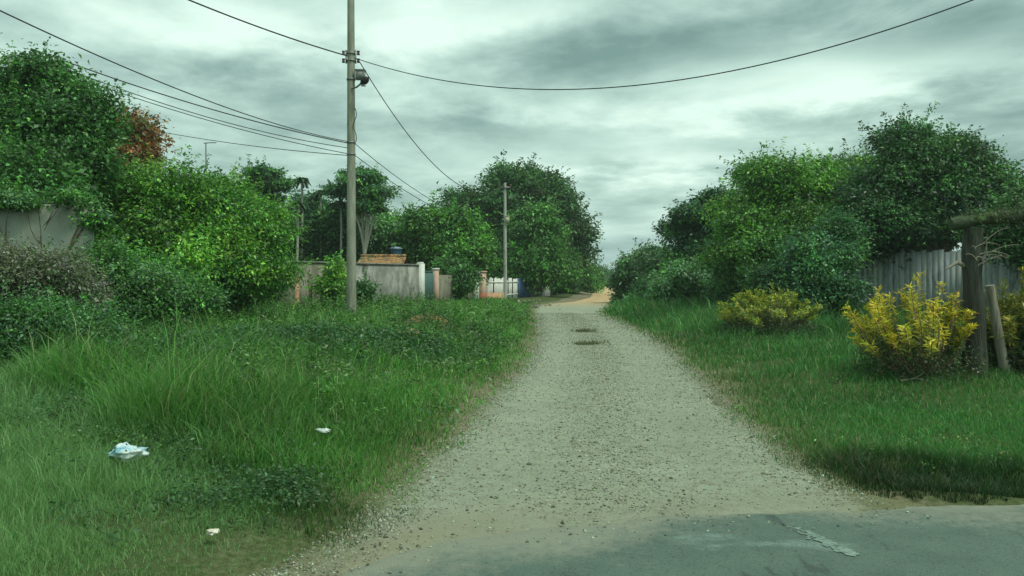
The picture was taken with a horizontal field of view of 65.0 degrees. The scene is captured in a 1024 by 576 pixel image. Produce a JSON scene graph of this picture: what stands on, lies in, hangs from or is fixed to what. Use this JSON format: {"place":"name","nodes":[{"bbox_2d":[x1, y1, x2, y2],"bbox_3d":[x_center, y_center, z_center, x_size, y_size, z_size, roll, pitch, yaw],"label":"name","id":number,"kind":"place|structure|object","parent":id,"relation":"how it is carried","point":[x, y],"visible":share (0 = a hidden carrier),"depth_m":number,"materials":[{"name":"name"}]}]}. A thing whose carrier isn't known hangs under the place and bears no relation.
{"place":"outdoors","nodes":[
{"label":"outdoors","id":0,"kind":"place"},
{"bbox_2d":[0,288,1023,575],"bbox_3d":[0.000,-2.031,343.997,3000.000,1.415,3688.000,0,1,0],"label":"ground","id":1,"kind":"structure","parent":0,"point":[242,568],"depth_m":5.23,"materials":[{"name":"green plant"}]},
{"bbox_2d":[0,204,93,295],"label":"plaster wall","id":2,"kind":"structure","parent":1,"relation":"on","point":[58,229],"depth_m":12.93,"materials":[{"name":"grey paint"}]},
{"bbox_2d":[0,172,124,282],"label":"shrub","id":3,"kind":"object","parent":1,"relation":"on","point":[15,195],"visible":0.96,"depth_m":12.82,"materials":[{"name":"green plant"}]},
{"bbox_2d":[0,231,125,314],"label":"shrub","id":4,"kind":"object","parent":1,"relation":"on","point":[14,262],"visible":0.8,"depth_m":10.96,"materials":[{"name":"green plant"}]},
{"bbox_2d":[0,33,149,205],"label":"broadleaf tree","id":5,"kind":"object","parent":1,"relation":"on","point":[55,131],"visible":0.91,"depth_m":15.65,"materials":[{"name":"green plant"}]},
{"bbox_2d":[0,268,153,367],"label":"shrub","id":6,"kind":"object","parent":1,"relation":"on","point":[37,310],"visible":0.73,"depth_m":9.35,"materials":[{"name":"green plant"}]},
{"bbox_2d":[61,99,183,295],"bbox_3d":[-12.587,-2.346,24.894,4.736,6.943,3.798,0,1,0],"label":"mango tree","id":7,"kind":"object","parent":1,"relation":"on","point":[144,130],"visible":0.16,"depth_m":24.42,"materials":[{"name":"red plant"}]},
{"bbox_2d":[107,442,149,462],"bbox_3d":[-2.652,1.148,5.585,0.287,0.149,0.202,0,1,0],"label":"plastic bag","id":8,"kind":"object","parent":1,"relation":"on","point":[124,446],"visible":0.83,"depth_m":5.53,"materials":[{"name":"white plastic"}]},
{"bbox_2d":[46,220,237,332],"bbox_3d":[-6.162,0.006,13.201,3.096,2.200,2.526,0,1,-24],"label":"shrub","id":9,"kind":"object","parent":1,"relation":"on","point":[156,289],"visible":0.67,"depth_m":12.85,"materials":[{"name":"green plant"}]},
{"bbox_2d":[85,144,318,315],"bbox_3d":[-7.474,-1.073,18.422,5.562,4.415,5.226,0,1,0],"label":"broadleaf tree","id":10,"kind":"object","parent":1,"relation":"on","point":[182,211],"visible":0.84,"depth_m":17.63,"materials":[{"name":"green plant"}]},
{"bbox_2d":[204,142,215,174],"bbox_3d":[-15.000,-3.143,39.971,0.622,8.196,0.052,0,1,0],"label":"antenna mast","id":11,"kind":"object","parent":1,"relation":"on","point":[206,152],"visible":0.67,"depth_m":39.91,"materials":[{"name":"metal"}]},
{"bbox_2d":[206,528,219,535],"bbox_3d":[-1.597,1.303,4.301,0.072,0.032,0.060,0,1,0],"label":"paper scrap","id":12,"kind":"object","parent":1,"relation":"on","point":[212,532],"visible":1,"depth_m":4.28,"materials":[{"name":"white paper"}]},
{"bbox_2d":[194,248,297,314],"bbox_3d":[-7.302,-0.079,20.923,2.947,2.435,6.494,0,1,0],"label":"shrub","id":13,"kind":"object","parent":1,"relation":"on","point":[234,303],"visible":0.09,"depth_m":19.52,"materials":[{"name":"green plant"}]},
{"bbox_2d":[236,154,298,257],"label":"umbrella tree","id":14,"kind":"object","parent":1,"relation":"on","point":[273,182],"visible":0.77,"depth_m":40.40,"materials":[{"name":"green plant"}]},
{"bbox_2d":[256,205,318,293],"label":"broadleaf tree","id":15,"kind":"object","parent":1,"relation":"on","point":[307,236],"visible":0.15,"depth_m":43.78,"materials":[{"name":"green plant"}]},
{"bbox_2d":[295,276,298,306],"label":"wall pier","id":16,"kind":"structure","parent":1,"relation":"on","point":[297,293],"depth_m":30.32,"materials":[{"name":"brick"}]},
{"bbox_2d":[283,202,313,260],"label":"palm tree","id":17,"kind":"object","parent":1,"relation":"on","point":[303,205],"visible":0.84,"depth_m":41.91,"materials":[{"name":"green plant"}]},
{"bbox_2d":[291,177,310,258],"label":"palm tree","id":18,"kind":"object","parent":1,"relation":"on","point":[302,180],"visible":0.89,"depth_m":43.91,"materials":[{"name":"green plant"}]},
{"bbox_2d":[282,177,331,253],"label":"broadleaf tree","id":19,"kind":"object","parent":1,"relation":"on","point":[312,202],"visible":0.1,"depth_m":45.86,"materials":[{"name":"green plant"}]},
{"bbox_2d":[308,274,311,303],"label":"wall pier","id":20,"kind":"structure","parent":1,"relation":"on","point":[310,295],"depth_m":30.74,"materials":[{"name":"grey concrete"}]},
{"bbox_2d":[276,261,346,310],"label":"plaster wall","id":21,"kind":"structure","parent":1,"relation":"on","point":[315,271],"depth_m":31.77,"materials":[{"name":"grey paint"}]},
{"bbox_2d":[307,190,332,260],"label":"palm tree","id":22,"kind":"object","parent":1,"relation":"on","point":[316,194],"visible":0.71,"depth_m":44.93,"materials":[{"name":"green plant"}]},
{"bbox_2d":[316,428,330,432],"bbox_3d":[-1.531,1.154,6.503,0.135,0.044,0.073,0,1,0],"label":"plastic scrap","id":23,"kind":"object","parent":1,"relation":"on","point":[326,430],"visible":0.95,"depth_m":6.48,"materials":[{"name":"white plastic"}]},
{"bbox_2d":[308,249,346,308],"bbox_3d":[-6.857,-0.163,30.546,1.838,2.585,1.558,0,1,23],"label":"shrub","id":24,"kind":"object","parent":1,"relation":"on","point":[330,283],"visible":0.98,"depth_m":30.23,"materials":[{"name":"green plant"}]},
{"bbox_2d":[326,200,346,261],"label":"palm tree","id":25,"kind":"object","parent":1,"relation":"on","point":[337,204],"visible":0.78,"depth_m":43.92,"materials":[{"name":"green plant"}]},
{"bbox_2d":[303,197,379,262],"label":"broadleaf tree","id":26,"kind":"object","parent":1,"relation":"on","point":[328,221],"visible":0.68,"depth_m":44.73,"materials":[{"name":"green plant"}]},
{"bbox_2d":[342,0,368,315],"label":"utility pole","id":27,"kind":"object","parent":1,"relation":"on","point":[353,73],"visible":0.98,"depth_m":24.86,"materials":[{"name":"concrete"}]},
{"bbox_2d":[0,10,347,141],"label":"overhead cable","id":28,"kind":"object","parent":27,"relation":"attached to","point":[152,78],"visible":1,"depth_m":15.52,"materials":[{"name":"black rubber"}]},
{"bbox_2d":[30,48,346,142],"bbox_3d":[-8.802,-5.369,22.947,8.490,1.814,0.032,0,1,-28],"label":"overhead cable","id":29,"kind":"object","parent":27,"relation":"attached to","point":[200,105],"visible":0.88,"depth_m":22.90,"materials":[{"name":"black rubber"}]},
{"bbox_2d":[35,56,346,147],"bbox_3d":[-8.503,-5.072,22.450,8.512,1.522,0.023,0,1,-36],"label":"overhead cable","id":30,"kind":"object","parent":27,"relation":"attached to","point":[220,120],"visible":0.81,"depth_m":22.68,"materials":[{"name":"black rubber"}]},
{"bbox_2d":[78,78,346,153],"bbox_3d":[-8.801,-5.043,22.951,8.488,1.818,0.023,0,1,-28],"label":"overhead cable","id":31,"kind":"object","parent":27,"relation":"attached to","point":[227,125],"visible":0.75,"depth_m":23.23,"materials":[{"name":"black rubber"}]},
{"bbox_2d":[160,131,346,155],"bbox_3d":[-11.668,-5.734,29.445,15.993,3.173,0.025,0,1,34],"label":"overhead cable","id":32,"kind":"object","parent":27,"relation":"attached to","point":[263,147],"visible":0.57,"depth_m":27.17,"materials":[{"name":"black rubber"}]},
{"bbox_2d":[188,0,346,55],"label":"overhead cable","id":33,"kind":"object","parent":27,"relation":"attached to","point":[265,29],"visible":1,"depth_m":22.03,"materials":[{"name":"black rubber"}]},
{"bbox_2d":[356,156,500,224],"bbox_3d":[-2.678,-3.759,36.464,0.023,1.024,23.432,0,1,11],"label":"overhead cable","id":34,"kind":"object","parent":27,"relation":"attached to","point":[421,200],"visible":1,"depth_m":31.32,"materials":[{"name":"black rubber"}]},
{"bbox_2d":[355,144,503,221],"bbox_3d":[-2.678,-4.038,36.461,0.023,1.198,23.432,0,1,11],"label":"overhead cable","id":35,"kind":"object","parent":27,"relation":"attached to","point":[416,190],"visible":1,"depth_m":30.85,"materials":[{"name":"black rubber"}]},
{"bbox_2d":[360,62,502,192],"bbox_3d":[-2.628,-5.991,36.441,0.032,2.474,23.406,0,1,11],"label":"overhead cable","id":36,"kind":"object","parent":27,"relation":"attached to","point":[415,143],"visible":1,"depth_m":30.70,"materials":[{"name":"black rubber"}]},
{"bbox_2d":[356,0,972,89],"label":"overhead cable","id":37,"kind":"object","parent":27,"relation":"attached to","point":[692,77],"visible":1,"depth_m":19.10,"materials":[{"name":"black rubber"}]},
{"bbox_2d":[318,162,402,253],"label":"umbrella tree","id":38,"kind":"object","parent":1,"relation":"on","point":[373,193],"visible":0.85,"depth_m":42.54,"materials":[{"name":"green plant"}]},
{"bbox_2d":[342,269,381,305],"bbox_3d":[-6.104,0.099,31.966,1.686,1.700,1.784,0,1,-22],"label":"shrub","id":39,"kind":"object","parent":1,"relation":"on","point":[362,287],"visible":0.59,"depth_m":31.61,"materials":[{"name":"green plant"}]},
{"bbox_2d":[344,208,409,259],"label":"broadleaf tree","id":40,"kind":"object","parent":1,"relation":"on","point":[383,237],"visible":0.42,"depth_m":45.72,"materials":[{"name":"green plant"}]},
{"bbox_2d":[357,254,408,264],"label":"tiled house","id":41,"kind":"structure","parent":1,"relation":"on","point":[386,258],"depth_m":40.81,"materials":[{"name":"tile"}]},
{"bbox_2d":[356,262,424,301],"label":"plaster wall","id":42,"kind":"structure","parent":1,"relation":"on","point":[402,279],"depth_m":35.36,"materials":[{"name":"white paint"}]},
{"bbox_2d":[378,198,416,263],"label":"broadleaf tree","id":43,"kind":"object","parent":1,"relation":"on","point":[398,216],"visible":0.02,"depth_m":51.40,"materials":[{"name":"green plant"}]},
{"bbox_2d":[425,271,432,299],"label":"metal gate","id":44,"kind":"structure","parent":1,"relation":"on","point":[428,282],"depth_m":37.70,"materials":[{"name":"teal metal"}]},
{"bbox_2d":[432,268,439,300],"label":"gate pillar","id":45,"kind":"structure","parent":1,"relation":"on","point":[435,280],"depth_m":38.31,"materials":[{"name":"pink paint"}]},
{"bbox_2d":[388,190,505,280],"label":"broadleaf tree","id":46,"kind":"object","parent":1,"relation":"on","point":[438,233],"visible":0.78,"depth_m":44.64,"materials":[{"name":"green plant"}]},
{"bbox_2d":[439,275,472,300],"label":"plaster wall","id":47,"kind":"structure","parent":1,"relation":"on","point":[445,284],"depth_m":39.55,"materials":[{"name":"beige paint"}]},
{"bbox_2d":[427,248,487,299],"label":"shrub","id":48,"kind":"object","parent":1,"relation":"on","point":[464,274],"visible":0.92,"depth_m":40.63,"materials":[{"name":"green plant"}]},
{"bbox_2d":[473,272,479,298],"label":"gate pillar","id":49,"kind":"structure","parent":1,"relation":"on","point":[476,291],"depth_m":43.06,"materials":[{"name":"white paint"}]},
{"bbox_2d":[479,271,486,298],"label":"gate pillar","id":50,"kind":"structure","parent":1,"relation":"on","point":[482,291],"depth_m":43.25,"materials":[{"name":"pink paint"}]},
{"bbox_2d":[487,292,503,298],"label":"block wall","id":51,"kind":"structure","parent":1,"relation":"on","point":[499,295],"depth_m":45.46,"materials":[{"name":"brick"}]},
{"bbox_2d":[486,277,517,299],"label":"plank fence","id":52,"kind":"object","parent":1,"relation":"on","point":[498,285],"visible":0.57,"depth_m":47.60,"materials":[{"name":"white paint"}]},
{"bbox_2d":[499,183,510,299],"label":"utility pole","id":53,"kind":"object","parent":1,"relation":"on","point":[506,219],"visible":0.94,"depth_m":47.88,"materials":[{"name":"grey concrete"}]},
{"bbox_2d":[0,290,1020,548],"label":"weeds","id":54,"kind":"object","parent":1,"relation":"on","point":[432,340],"visible":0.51,"depth_m":9.60,"materials":[{"name":"green plant"}]},
{"bbox_2d":[430,149,604,295],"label":"mango tree","id":55,"kind":"object","parent":1,"relation":"on","point":[530,183],"visible":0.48,"depth_m":59.56,"materials":[{"name":"green plant"}]},
{"bbox_2d":[518,278,528,297],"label":"metal gate","id":56,"kind":"structure","parent":1,"relation":"on","point":[522,292],"depth_m":51.72,"materials":[{"name":"blue metal"}]},
{"bbox_2d":[529,284,549,296],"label":"plaster wall","id":57,"kind":"structure","parent":1,"relation":"on","point":[544,293],"depth_m":55.95,"materials":[{"name":"white paint"}]},
{"bbox_2d":[490,192,594,295],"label":"broadleaf tree","id":58,"kind":"object","parent":1,"relation":"on","point":[539,258],"visible":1,"depth_m":52.00,"materials":[{"name":"green plant"}]},
{"bbox_2d":[550,260,609,294],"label":"shrub","id":59,"kind":"object","parent":1,"relation":"on","point":[588,285],"visible":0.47,"depth_m":65.40,"materials":[{"name":"green plant"}]},
{"bbox_2d":[588,258,608,283],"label":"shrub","id":60,"kind":"object","parent":1,"relation":"on","point":[597,266],"visible":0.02,"depth_m":104.54,"materials":[{"name":"green plant"}]},
{"bbox_2d":[591,261,614,286],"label":"broadleaf tree","id":61,"kind":"object","parent":1,"relation":"on","point":[608,270],"visible":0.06,"depth_m":197.78,"materials":[{"name":"green plant"}]},
{"bbox_2d":[602,237,672,301],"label":"shrub","id":62,"kind":"object","parent":1,"relation":"on","point":[632,267],"visible":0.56,"depth_m":45.17,"materials":[{"name":"green plant"}]},
{"bbox_2d":[647,178,739,270],"bbox_3d":[8.485,-1.950,36.157,4.719,5.905,4.835,0,1,0],"label":"broadleaf tree","id":63,"kind":"object","parent":1,"relation":"on","point":[684,229],"visible":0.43,"depth_m":35.70,"materials":[{"name":"green plant"}]},
{"bbox_2d":[619,247,771,304],"bbox_3d":[7.468,0.019,33.843,4.967,3.410,11.391,0,1,0],"label":"shrub","id":64,"kind":"object","parent":1,"relation":"on","point":[665,282],"visible":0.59,"depth_m":32.27,"materials":[{"name":"green plant"}]},
{"bbox_2d":[412,242,985,280],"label":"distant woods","id":65,"kind":"object","parent":1,"relation":"on","point":[828,272],"depth_m":140.78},
{"bbox_2d":[715,282,822,335],"bbox_3d":[6.214,0.488,19.512,2.564,1.301,2.405,0,1,0],"label":"croton shrub","id":66,"kind":"object","parent":1,"relation":"on","point":[775,312],"visible":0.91,"depth_m":19.21,"materials":[{"name":"yellow plant"}]},
{"bbox_2d":[682,136,876,294],"bbox_3d":[10.049,-2.134,27.990,8.193,6.365,6.780,0,1,0],"label":"broadleaf tree","id":67,"kind":"object","parent":1,"relation":"on","point":[783,194],"visible":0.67,"depth_m":26.87,"materials":[{"name":"green plant"}]},
{"bbox_2d":[731,201,886,320],"bbox_3d":[8.654,-0.482,23.213,4.416,4.137,3.706,0,1,0],"label":"shrub","id":68,"kind":"object","parent":1,"relation":"on","point":[806,268],"visible":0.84,"depth_m":22.57,"materials":[{"name":"green plant"}]},
{"bbox_2d":[597,275,1023,504],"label":"short grass","id":69,"kind":"structure","parent":1,"relation":"on","point":[690,317],"depth_m":9.11,"materials":[{"name":"green plant"}]},
{"bbox_2d":[841,271,990,383],"bbox_3d":[5.533,0.501,11.220,1.992,1.487,1.852,0,1,0],"label":"croton shrub","id":70,"kind":"object","parent":1,"relation":"on","point":[928,340],"visible":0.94,"depth_m":10.92,"materials":[{"name":"yellow plant"}]},
{"bbox_2d":[900,372,932,382],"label":"dry branch","id":71,"kind":"object","parent":1,"relation":"on","point":[913,378],"visible":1,"depth_m":10.62,"materials":[{"name":"brown wood"}]},
{"bbox_2d":[821,101,1023,269],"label":"broadleaf tree","id":72,"kind":"object","parent":1,"relation":"on","point":[915,187],"visible":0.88,"depth_m":24.76,"materials":[{"name":"green plant"}]},
{"bbox_2d":[851,248,1023,316],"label":"board fence","id":73,"kind":"object","parent":1,"relation":"on","point":[891,276],"visible":0.32,"depth_m":24.94,"materials":[{"name":"grey wood"}]},
{"bbox_2d":[939,159,1023,274],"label":"broadleaf tree","id":74,"kind":"object","parent":1,"relation":"on","point":[1013,234],"visible":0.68,"depth_m":21.85,"materials":[{"name":"green plant"}]},
{"bbox_2d":[945,195,1023,374],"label":"wooden gateway","id":75,"kind":"object","parent":1,"relation":"on","point":[971,264],"visible":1,"depth_m":11.10,"materials":[{"name":"brown wood"}]},
{"bbox_2d":[985,285,1010,372],"bbox_3d":[6.829,0.627,11.279,0.402,1.353,0.141,0,1,-12],"label":"wooden stake","id":76,"kind":"object","parent":1,"relation":"on","point":[999,341],"visible":0.77,"depth_m":11.23,"materials":[{"name":"grey wood"}]},
{"bbox_2d":[984,267,1023,372],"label":"croton shrub","id":77,"kind":"object","parent":1,"relation":"on","point":[1012,320],"visible":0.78,"depth_m":11.44,"materials":[{"name":"yellow plant"}]},
{"bbox_2d":[0,0,1023,269],"label":"sky","id":78,"kind":"structure","parent":0,"point":[633,151],"materials":[{"name":"grey"}]},
{"bbox_2d":[248,287,975,575],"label":"dirt road","id":79,"kind":"structure","parent":0,"point":[593,302],"depth_m":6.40,"materials":[{"name":"grey gravel"}]},
{"bbox_2d":[568,328,610,344],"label":"pothole grass","id":80,"kind":"structure","parent":79,"relation":"on","point":[588,342],"depth_m":19.48,"materials":[{"name":"green plant"}]},
{"bbox_2d":[339,504,1023,575],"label":"asphalt road","id":81,"kind":"structure","parent":0,"point":[990,542],"depth_m":4.39,"materials":[{"name":"grey asphalt"}]},
{"bbox_2d":[787,524,859,555],"bbox_3d":[1.744,1.416,4.533,0.162,0.002,0.582,0,1,-11],"label":"road marking","id":82,"kind":"object","parent":81,"relation":"on","point":[846,551],"visible":1,"depth_m":4.47,"materials":[{"name":"paint"}]},
{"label":"tank stand","id":83,"kind":"object","parent":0,"visible":0},
{"bbox_2d":[390,247,402,253],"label":"water tank","id":84,"kind":"object","parent":83,"relation":"on","point":[395,250],"visible":0.79,"depth_m":44.21,"materials":[{"name":"blue plastic"}]}
]}

